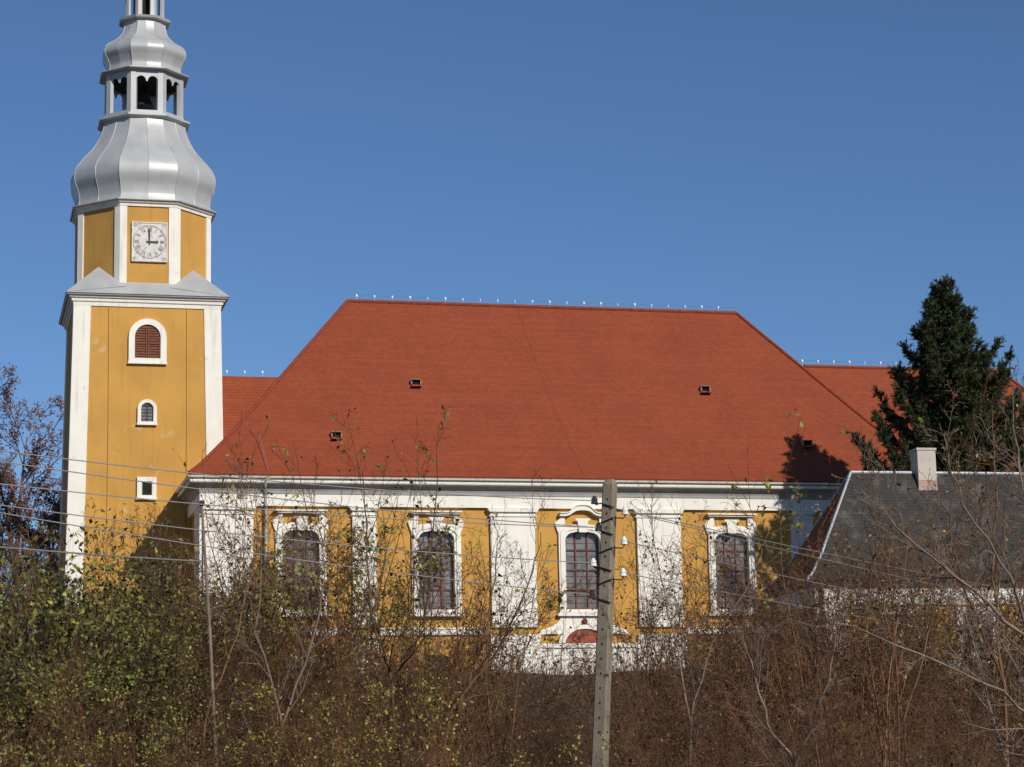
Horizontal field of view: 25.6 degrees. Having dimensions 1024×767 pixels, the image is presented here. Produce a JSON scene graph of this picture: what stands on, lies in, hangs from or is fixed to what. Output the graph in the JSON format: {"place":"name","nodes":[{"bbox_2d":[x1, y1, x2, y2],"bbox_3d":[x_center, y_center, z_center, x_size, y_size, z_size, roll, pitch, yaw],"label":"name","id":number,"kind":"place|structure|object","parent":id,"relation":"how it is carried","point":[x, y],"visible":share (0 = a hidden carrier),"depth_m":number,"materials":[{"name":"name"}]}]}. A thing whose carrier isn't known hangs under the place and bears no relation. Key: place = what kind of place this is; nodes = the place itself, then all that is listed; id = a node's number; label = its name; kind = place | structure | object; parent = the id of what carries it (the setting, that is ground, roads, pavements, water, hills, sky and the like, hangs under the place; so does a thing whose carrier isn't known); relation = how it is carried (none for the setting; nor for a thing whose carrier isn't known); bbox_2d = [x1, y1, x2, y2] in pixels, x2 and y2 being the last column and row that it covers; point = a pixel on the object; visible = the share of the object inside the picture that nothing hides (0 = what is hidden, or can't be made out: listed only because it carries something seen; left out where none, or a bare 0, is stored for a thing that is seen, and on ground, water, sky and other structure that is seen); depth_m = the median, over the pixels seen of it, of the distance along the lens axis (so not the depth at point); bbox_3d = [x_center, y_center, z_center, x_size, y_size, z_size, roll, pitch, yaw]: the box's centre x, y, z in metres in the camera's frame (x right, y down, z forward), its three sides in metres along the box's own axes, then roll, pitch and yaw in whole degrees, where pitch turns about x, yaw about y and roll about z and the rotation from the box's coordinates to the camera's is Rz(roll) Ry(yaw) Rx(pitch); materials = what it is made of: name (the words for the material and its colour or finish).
{"place":"outdoors","nodes":[
{"label":"outdoors","id":0,"kind":"place"},
{"bbox_2d":[0,0,1023,642],"label":"sky","id":1,"kind":"structure","parent":0,"point":[807,169],"materials":[{"name":"blue"}]},
{"bbox_2d":[138,669,1023,766],"bbox_3d":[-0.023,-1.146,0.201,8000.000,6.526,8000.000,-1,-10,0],"label":"ground","id":2,"kind":"structure","parent":0,"point":[564,699],"depth_m":76.88,"materials":[{"name":"brown soil"}]},
{"bbox_2d":[1,489,60,614],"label":"bare tree","id":3,"kind":"object","parent":2,"relation":"on","point":[55,508],"visible":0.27,"depth_m":118.09,"materials":[{"name":"plant"}]},
{"bbox_2d":[0,362,63,647],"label":"bare tree","id":4,"kind":"object","parent":2,"relation":"on","point":[11,493],"visible":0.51,"depth_m":126.12,"materials":[{"name":"brown plant"}]},
{"bbox_2d":[0,620,82,766],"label":"leafy shrub","id":5,"kind":"object","parent":2,"relation":"on","point":[15,701],"visible":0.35,"depth_m":40.02,"materials":[{"name":"green plant"}]},
{"bbox_2d":[0,639,118,766],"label":"shrub","id":6,"kind":"object","parent":2,"relation":"on","point":[48,714],"visible":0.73,"depth_m":34.61,"materials":[{"name":"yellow plant"}]},
{"bbox_2d":[0,689,123,766],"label":"shrub","id":7,"kind":"object","parent":2,"relation":"on","point":[54,756],"visible":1,"depth_m":23.93,"materials":[{"name":"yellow plant"}]},
{"bbox_2d":[0,630,150,766],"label":"shrub","id":8,"kind":"object","parent":2,"relation":"on","point":[90,681],"visible":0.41,"depth_m":36.69,"materials":[{"name":"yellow plant"}]},
{"bbox_2d":[0,584,152,766],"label":"leafy shrub","id":9,"kind":"object","parent":2,"relation":"on","point":[12,665],"visible":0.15,"depth_m":40.20,"materials":[{"name":"green plant"}]},
{"bbox_2d":[0,590,171,766],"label":"leafy shrub","id":10,"kind":"object","parent":2,"relation":"on","point":[127,624],"visible":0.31,"depth_m":40.35,"materials":[{"name":"green plant"}]},
{"bbox_2d":[0,516,177,747],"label":"leafy shrub","id":11,"kind":"object","parent":2,"relation":"on","point":[61,587],"visible":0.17,"depth_m":45.38,"materials":[{"name":"green plant"}]},
{"bbox_2d":[0,519,192,760],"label":"leafy shrub","id":12,"kind":"object","parent":2,"relation":"on","point":[121,584],"visible":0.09,"depth_m":46.45,"materials":[{"name":"green plant"}]},
{"bbox_2d":[0,537,202,761],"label":"leafy shrub","id":13,"kind":"object","parent":2,"relation":"on","point":[43,589],"visible":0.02,"depth_m":47.46,"materials":[{"name":"green plant"}]},
{"bbox_2d":[0,498,205,752],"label":"leafy shrub","id":14,"kind":"object","parent":2,"relation":"on","point":[122,568],"visible":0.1,"depth_m":46.53,"materials":[{"name":"green plant"}]},
{"bbox_2d":[0,691,213,766],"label":"shrub","id":15,"kind":"object","parent":2,"relation":"on","point":[94,743],"visible":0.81,"depth_m":31.36,"materials":[{"name":"green plant"}]},
{"bbox_2d":[25,582,247,766],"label":"leafy shrub","id":16,"kind":"object","parent":2,"relation":"on","point":[135,668],"visible":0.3,"depth_m":38.16,"materials":[{"name":"green plant"}]},
{"bbox_2d":[23,620,251,766],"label":"shrub","id":17,"kind":"object","parent":2,"relation":"on","point":[98,687],"visible":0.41,"depth_m":36.48,"materials":[{"name":"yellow plant"}]},
{"bbox_2d":[52,682,226,766],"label":"shrub","id":18,"kind":"object","parent":2,"relation":"on","point":[167,739],"visible":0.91,"depth_m":31.20,"materials":[{"name":"green plant"}]},
{"bbox_2d":[0,498,317,766],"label":"leafy shrub","id":19,"kind":"object","parent":2,"relation":"on","point":[39,577],"visible":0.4,"depth_m":43.03,"materials":[{"name":"green plant"}]},
{"bbox_2d":[73,574,272,766],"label":"leafy shrub","id":20,"kind":"object","parent":2,"relation":"on","point":[128,675],"visible":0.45,"depth_m":39.44,"materials":[{"name":"green plant"}]},
{"bbox_2d":[0,500,371,725],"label":"shrub","id":21,"kind":"object","parent":2,"relation":"on","point":[180,539],"visible":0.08,"depth_m":50.03,"materials":[{"name":"yellow plant"}]},
{"bbox_2d":[89,636,289,766],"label":"shrub","id":22,"kind":"object","parent":2,"relation":"on","point":[239,710],"visible":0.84,"depth_m":34.18,"materials":[{"name":"green plant"}]},
{"bbox_2d":[109,651,278,766],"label":"shrub","id":23,"kind":"object","parent":2,"relation":"on","point":[194,715],"visible":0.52,"depth_m":35.82,"materials":[{"name":"green plant"}]},
{"bbox_2d":[92,695,343,766],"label":"shrub","id":24,"kind":"object","parent":2,"relation":"on","point":[237,743],"visible":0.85,"depth_m":32.48,"materials":[{"name":"green plant"}]},
{"bbox_2d":[187,443,294,765],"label":"bare tree","id":25,"kind":"object","parent":2,"relation":"on","point":[241,610],"visible":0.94,"depth_m":36.04,"materials":[{"name":"brown plant"}]},
{"bbox_2d":[97,560,385,766],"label":"bare shrub","id":26,"kind":"object","parent":2,"relation":"on","point":[318,651],"visible":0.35,"depth_m":41.51,"materials":[{"name":"brown plant"}]},
{"bbox_2d":[130,467,388,761],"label":"shrub","id":27,"kind":"object","parent":2,"relation":"on","point":[294,529],"visible":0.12,"depth_m":48.37,"materials":[{"name":"yellow plant"}]},
{"bbox_2d":[125,504,404,764],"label":"shrub","id":28,"kind":"object","parent":2,"relation":"on","point":[254,594],"visible":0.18,"depth_m":44.08,"materials":[{"name":"yellow plant"}]},
{"bbox_2d":[211,454,351,766],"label":"bare tree","id":29,"kind":"object","parent":2,"relation":"on","point":[259,642],"visible":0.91,"depth_m":36.75,"materials":[{"name":"brown plant"}]},
{"bbox_2d":[185,660,380,766],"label":"shrub","id":30,"kind":"object","parent":2,"relation":"on","point":[248,748],"visible":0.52,"depth_m":35.19,"materials":[{"name":"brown plant"}]},
{"bbox_2d":[173,430,430,756],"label":"tall sapling","id":31,"kind":"object","parent":2,"relation":"on","point":[299,534],"visible":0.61,"depth_m":43.07,"materials":[{"name":"brown plant"}]},
{"bbox_2d":[151,554,459,766],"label":"bare shrub","id":32,"kind":"object","parent":2,"relation":"on","point":[241,659],"visible":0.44,"depth_m":39.13,"materials":[{"name":"brown plant"}]},
{"bbox_2d":[152,453,467,765],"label":"shrub","id":33,"kind":"object","parent":2,"relation":"on","point":[327,575],"visible":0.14,"depth_m":46.05,"materials":[{"name":"brown plant"}]},
{"bbox_2d":[189,600,454,766],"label":"bare shrub","id":34,"kind":"object","parent":2,"relation":"on","point":[298,704],"visible":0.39,"depth_m":38.73,"materials":[{"name":"brown plant"}]},
{"bbox_2d":[208,506,498,766],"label":"shrub","id":35,"kind":"object","parent":2,"relation":"on","point":[357,604],"visible":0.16,"depth_m":46.37,"materials":[{"name":"yellow plant"}]},
{"bbox_2d":[244,495,464,745],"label":"shrub","id":36,"kind":"object","parent":2,"relation":"on","point":[345,589],"visible":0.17,"depth_m":49.31,"materials":[{"name":"yellow plant"}]},
{"bbox_2d":[240,633,469,766],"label":"shrub","id":37,"kind":"object","parent":2,"relation":"on","point":[261,692],"visible":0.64,"depth_m":34.02,"materials":[{"name":"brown plant"}]},
{"bbox_2d":[195,464,525,765],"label":"shrub","id":38,"kind":"object","parent":2,"relation":"on","point":[397,563],"visible":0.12,"depth_m":47.64,"materials":[{"name":"green plant"}]},
{"bbox_2d":[311,684,428,766],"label":"shrub","id":39,"kind":"object","parent":2,"relation":"on","point":[367,761],"visible":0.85,"depth_m":33.12,"materials":[{"name":"brown plant"}]},
{"bbox_2d":[288,639,463,766],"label":"shrub","id":40,"kind":"object","parent":2,"relation":"on","point":[373,708],"visible":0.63,"depth_m":34.09,"materials":[{"name":"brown plant"}]},
{"bbox_2d":[290,405,465,761],"bbox_3d":[-2.211,4.407,37.837,2.940,8.184,2.690,-1,-10,0],"label":"bare tree","id":41,"kind":"object","parent":2,"relation":"on","point":[396,589],"visible":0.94,"depth_m":37.84,"materials":[{"name":"brown plant"}]},
{"bbox_2d":[309,416,470,766],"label":"tall sapling","id":42,"kind":"object","parent":2,"relation":"on","point":[412,630],"visible":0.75,"depth_m":39.10,"materials":[{"name":"brown plant"}]},
{"bbox_2d":[302,662,480,766],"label":"shrub","id":43,"kind":"object","parent":2,"relation":"on","point":[437,718],"visible":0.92,"depth_m":32.57,"materials":[{"name":"brown plant"}]},
{"bbox_2d":[298,561,541,766],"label":"bare shrub","id":44,"kind":"object","parent":2,"relation":"on","point":[466,666],"visible":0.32,"depth_m":44.30,"materials":[{"name":"brown plant"}]},
{"bbox_2d":[338,632,505,766],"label":"shrub","id":45,"kind":"object","parent":2,"relation":"on","point":[439,712],"visible":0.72,"depth_m":34.33,"materials":[{"name":"brown plant"}]},
{"bbox_2d":[301,580,546,766],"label":"bare shrub","id":46,"kind":"object","parent":2,"relation":"on","point":[443,688],"visible":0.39,"depth_m":39.98,"materials":[{"name":"brown plant"}]},
{"bbox_2d":[277,505,623,762],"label":"shrub","id":47,"kind":"object","parent":2,"relation":"on","point":[550,604],"visible":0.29,"depth_m":47.20,"materials":[{"name":"brown plant"}]},
{"bbox_2d":[327,565,620,766],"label":"bare shrub","id":48,"kind":"object","parent":2,"relation":"on","point":[548,699],"visible":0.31,"depth_m":43.31,"materials":[{"name":"brown plant"}]},
{"bbox_2d":[389,463,562,766],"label":"bare tree","id":49,"kind":"object","parent":2,"relation":"on","point":[507,630],"visible":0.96,"depth_m":38.97,"materials":[{"name":"brown plant"}]},
{"bbox_2d":[396,540,567,766],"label":"shrub","id":50,"kind":"object","parent":2,"relation":"on","point":[499,589],"visible":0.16,"depth_m":48.84,"materials":[{"name":"brown plant"}]},
{"bbox_2d":[418,500,556,766],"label":"tall sapling","id":51,"kind":"object","parent":2,"relation":"on","point":[484,648],"visible":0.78,"depth_m":42.21,"materials":[{"name":"brown plant"}]},
{"bbox_2d":[389,579,595,766],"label":"bare shrub","id":52,"kind":"object","parent":2,"relation":"on","point":[511,680],"visible":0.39,"depth_m":42.70,"materials":[{"name":"brown plant"}]},
{"bbox_2d":[444,666,592,766],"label":"bare shrub","id":53,"kind":"object","parent":2,"relation":"on","point":[526,738],"visible":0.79,"depth_m":36.71,"materials":[{"name":"brown plant"}]},
{"bbox_2d":[22,699,1023,766],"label":"undergrowth","id":54,"kind":"object","parent":2,"relation":"on","point":[417,758],"visible":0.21,"depth_m":33.00,"materials":[{"name":"brown plant"}]},
{"bbox_2d":[58,0,1023,676],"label":"church","id":55,"kind":"structure","parent":2,"relation":"on","point":[586,402],"depth_m":102.45,"materials":[{"name":"tile"}]},
{"bbox_2d":[501,656,638,766],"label":"bare shrub","id":56,"kind":"object","parent":2,"relation":"on","point":[581,745],"visible":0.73,"depth_m":35.98,"materials":[{"name":"brown plant"}]},
{"bbox_2d":[589,479,628,766],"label":"utility pole","id":57,"kind":"object","parent":2,"relation":"on","point":[606,528],"visible":0.99,"depth_m":32.83,"materials":[{"name":"concrete"}]},
{"bbox_2d":[564,649,724,766],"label":"bare shrub","id":58,"kind":"object","parent":2,"relation":"on","point":[652,732],"visible":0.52,"depth_m":37.17,"materials":[{"name":"brown plant"}]},
{"bbox_2d":[568,624,733,766],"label":"bare shrub","id":59,"kind":"object","parent":2,"relation":"on","point":[650,714],"visible":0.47,"depth_m":38.22,"materials":[{"name":"brown plant"}]},
{"bbox_2d":[551,550,791,764],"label":"bare shrub","id":60,"kind":"object","parent":2,"relation":"on","point":[649,628],"visible":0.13,"depth_m":48.31,"materials":[{"name":"brown plant"}]},
{"bbox_2d":[336,650,1022,766],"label":"dry weeds","id":61,"kind":"object","parent":2,"relation":"on","point":[546,668],"visible":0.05,"depth_m":77.71,"materials":[{"name":"brown plant"}]},
{"bbox_2d":[542,571,832,766],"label":"bare shrub","id":62,"kind":"object","parent":2,"relation":"on","point":[683,669],"visible":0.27,"depth_m":45.09,"materials":[{"name":"brown plant"}]},
{"bbox_2d":[585,638,795,766],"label":"bare shrub","id":63,"kind":"object","parent":2,"relation":"on","point":[675,724],"visible":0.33,"depth_m":39.58,"materials":[{"name":"brown plant"}]},
{"bbox_2d":[581,579,818,765],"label":"bare shrub","id":64,"kind":"object","parent":2,"relation":"on","point":[711,694],"visible":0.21,"depth_m":46.38,"materials":[{"name":"brown plant"}]},
{"bbox_2d":[609,668,802,766],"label":"bare shrub","id":65,"kind":"object","parent":2,"relation":"on","point":[705,732],"visible":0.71,"depth_m":35.34,"materials":[{"name":"brown plant"}]},
{"bbox_2d":[590,691,836,766],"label":"bare shrub","id":66,"kind":"object","parent":2,"relation":"on","point":[636,742],"visible":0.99,"depth_m":23.84,"materials":[{"name":"brown plant"}]},
{"bbox_2d":[630,481,812,766],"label":"bare tree","id":67,"kind":"object","parent":2,"relation":"on","point":[690,718],"visible":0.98,"depth_m":36.02,"materials":[{"name":"brown plant"}]},
{"bbox_2d":[633,633,860,766],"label":"bare shrub","id":68,"kind":"object","parent":2,"relation":"on","point":[673,681],"visible":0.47,"depth_m":39.03,"materials":[{"name":"brown plant"}]},
{"bbox_2d":[612,554,899,766],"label":"bare shrub","id":69,"kind":"object","parent":2,"relation":"on","point":[731,669],"visible":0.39,"depth_m":43.65,"materials":[{"name":"brown plant"}]},
{"bbox_2d":[613,499,922,766],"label":"bare shrub","id":70,"kind":"object","parent":2,"relation":"on","point":[720,586],"visible":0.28,"depth_m":47.76,"materials":[{"name":"brown plant"}]},
{"bbox_2d":[726,407,846,766],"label":"tall sapling","id":71,"kind":"object","parent":2,"relation":"on","point":[762,513],"visible":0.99,"depth_m":29.89,"materials":[{"name":"brown plant"}]},
{"bbox_2d":[702,567,875,766],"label":"bare tree","id":72,"kind":"object","parent":2,"relation":"on","point":[807,736],"visible":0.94,"depth_m":25.66,"materials":[{"name":"brown plant"}]},
{"bbox_2d":[644,512,950,754],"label":"bare shrub","id":73,"kind":"object","parent":2,"relation":"on","point":[714,612],"visible":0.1,"depth_m":49.98,"materials":[{"name":"brown plant"}]},
{"bbox_2d":[690,577,922,766],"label":"bare shrub","id":74,"kind":"object","parent":2,"relation":"on","point":[799,693],"visible":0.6,"depth_m":37.53,"materials":[{"name":"brown plant"}]},
{"bbox_2d":[709,555,920,766],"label":"bare shrub","id":75,"kind":"object","parent":2,"relation":"on","point":[889,607],"visible":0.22,"depth_m":45.08,"materials":[{"name":"brown plant"}]},
{"bbox_2d":[647,503,992,756],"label":"bare shrub","id":76,"kind":"object","parent":2,"relation":"on","point":[835,534],"visible":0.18,"depth_m":48.52,"materials":[{"name":"brown plant"}]},
{"bbox_2d":[734,677,908,766],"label":"bare shrub","id":77,"kind":"object","parent":2,"relation":"on","point":[850,749],"visible":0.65,"depth_m":33.06,"materials":[{"name":"brown plant"}]},
{"bbox_2d":[682,655,963,766],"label":"bare shrub","id":78,"kind":"object","parent":2,"relation":"on","point":[776,755],"visible":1,"depth_m":23.42,"materials":[{"name":"brown plant"}]},
{"bbox_2d":[744,501,912,766],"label":"thin sapling","id":79,"kind":"object","parent":2,"relation":"on","point":[852,662],"visible":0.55,"depth_m":40.12,"materials":[{"name":"brown plant"}]},
{"bbox_2d":[740,543,972,766],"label":"bare shrub","id":80,"kind":"object","parent":2,"relation":"on","point":[820,622],"visible":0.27,"depth_m":44.06,"materials":[{"name":"brown plant"}]},
{"bbox_2d":[748,612,971,766],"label":"bare shrub","id":81,"kind":"object","parent":2,"relation":"on","point":[915,736],"visible":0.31,"depth_m":39.86,"materials":[{"name":"brown plant"}]},
{"bbox_2d":[741,515,1017,757],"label":"bare shrub","id":82,"kind":"object","parent":2,"relation":"on","point":[805,546],"visible":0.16,"depth_m":52.61,"materials":[{"name":"brown plant"}]},
{"bbox_2d":[774,625,996,766],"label":"bare shrub","id":83,"kind":"object","parent":2,"relation":"on","point":[894,705],"visible":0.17,"depth_m":41.30,"materials":[{"name":"brown plant"}]},
{"bbox_2d":[751,548,1023,763],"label":"bare shrub","id":84,"kind":"object","parent":2,"relation":"on","point":[881,583],"visible":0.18,"depth_m":45.74,"materials":[{"name":"brown plant"}]},
{"bbox_2d":[845,442,937,766],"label":"tall sapling","id":85,"kind":"object","parent":2,"relation":"on","point":[888,681],"visible":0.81,"depth_m":30.73,"materials":[{"name":"brown plant"}]},
{"bbox_2d":[761,448,1023,705],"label":"house","id":86,"kind":"structure","parent":2,"relation":"on","point":[923,460],"depth_m":78.85,"materials":[{"name":"tile"}]},
{"bbox_2d":[801,434,992,766],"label":"thin sapling","id":87,"kind":"object","parent":2,"relation":"on","point":[896,604],"visible":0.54,"depth_m":40.68,"materials":[{"name":"brown plant"}]},
{"bbox_2d":[814,427,982,766],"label":"bare tree","id":88,"kind":"object","parent":2,"relation":"on","point":[922,659],"visible":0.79,"depth_m":32.56,"materials":[{"name":"brown plant"}]},
{"bbox_2d":[793,579,1023,766],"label":"bare shrub","id":89,"kind":"object","parent":2,"relation":"on","point":[827,605],"visible":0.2,"depth_m":43.80,"materials":[{"name":"brown plant"}]},
{"bbox_2d":[795,366,1023,749],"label":"bare tree","id":90,"kind":"object","parent":2,"relation":"on","point":[983,598],"visible":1,"depth_m":23.46,"materials":[{"name":"brown plant"}]},
{"bbox_2d":[807,503,1023,756],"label":"bare shrub","id":91,"kind":"object","parent":2,"relation":"on","point":[933,569],"visible":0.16,"depth_m":51.13,"materials":[{"name":"brown plant"}]},
{"bbox_2d":[842,274,1023,471],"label":"spruce tree","id":92,"kind":"object","parent":2,"relation":"on","point":[938,369],"visible":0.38,"depth_m":96.02,"materials":[{"name":"green plant"}]},
{"bbox_2d":[847,488,1023,765],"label":"thin sapling","id":93,"kind":"object","parent":2,"relation":"on","point":[906,616],"visible":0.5,"depth_m":40.10,"materials":[{"name":"brown plant"}]},
{"bbox_2d":[855,577,1023,765],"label":"bare shrub","id":94,"kind":"object","parent":2,"relation":"on","point":[953,618],"visible":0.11,"depth_m":44.92,"materials":[{"name":"brown plant"}]},
{"bbox_2d":[856,667,1023,766],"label":"bare shrub","id":95,"kind":"object","parent":2,"relation":"on","point":[950,737],"visible":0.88,"depth_m":24.28,"materials":[{"name":"brown plant"}]},
{"bbox_2d":[881,438,1023,766],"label":"thin sapling","id":96,"kind":"object","parent":2,"relation":"on","point":[1007,613],"visible":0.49,"depth_m":40.23,"materials":[{"name":"brown plant"}]},
{"bbox_2d":[898,641,1023,766],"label":"bare shrub","id":97,"kind":"object","parent":2,"relation":"on","point":[980,747],"visible":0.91,"depth_m":24.83,"materials":[{"name":"brown plant"}]},
{"bbox_2d":[917,360,1023,766],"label":"bare tree","id":98,"kind":"object","parent":2,"relation":"on","point":[1003,678],"visible":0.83,"depth_m":30.88,"materials":[{"name":"brown plant"}]},
{"bbox_2d":[921,403,1023,766],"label":"bare tree","id":99,"kind":"object","parent":2,"relation":"on","point":[979,697],"visible":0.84,"depth_m":27.07,"materials":[{"name":"brown plant"}]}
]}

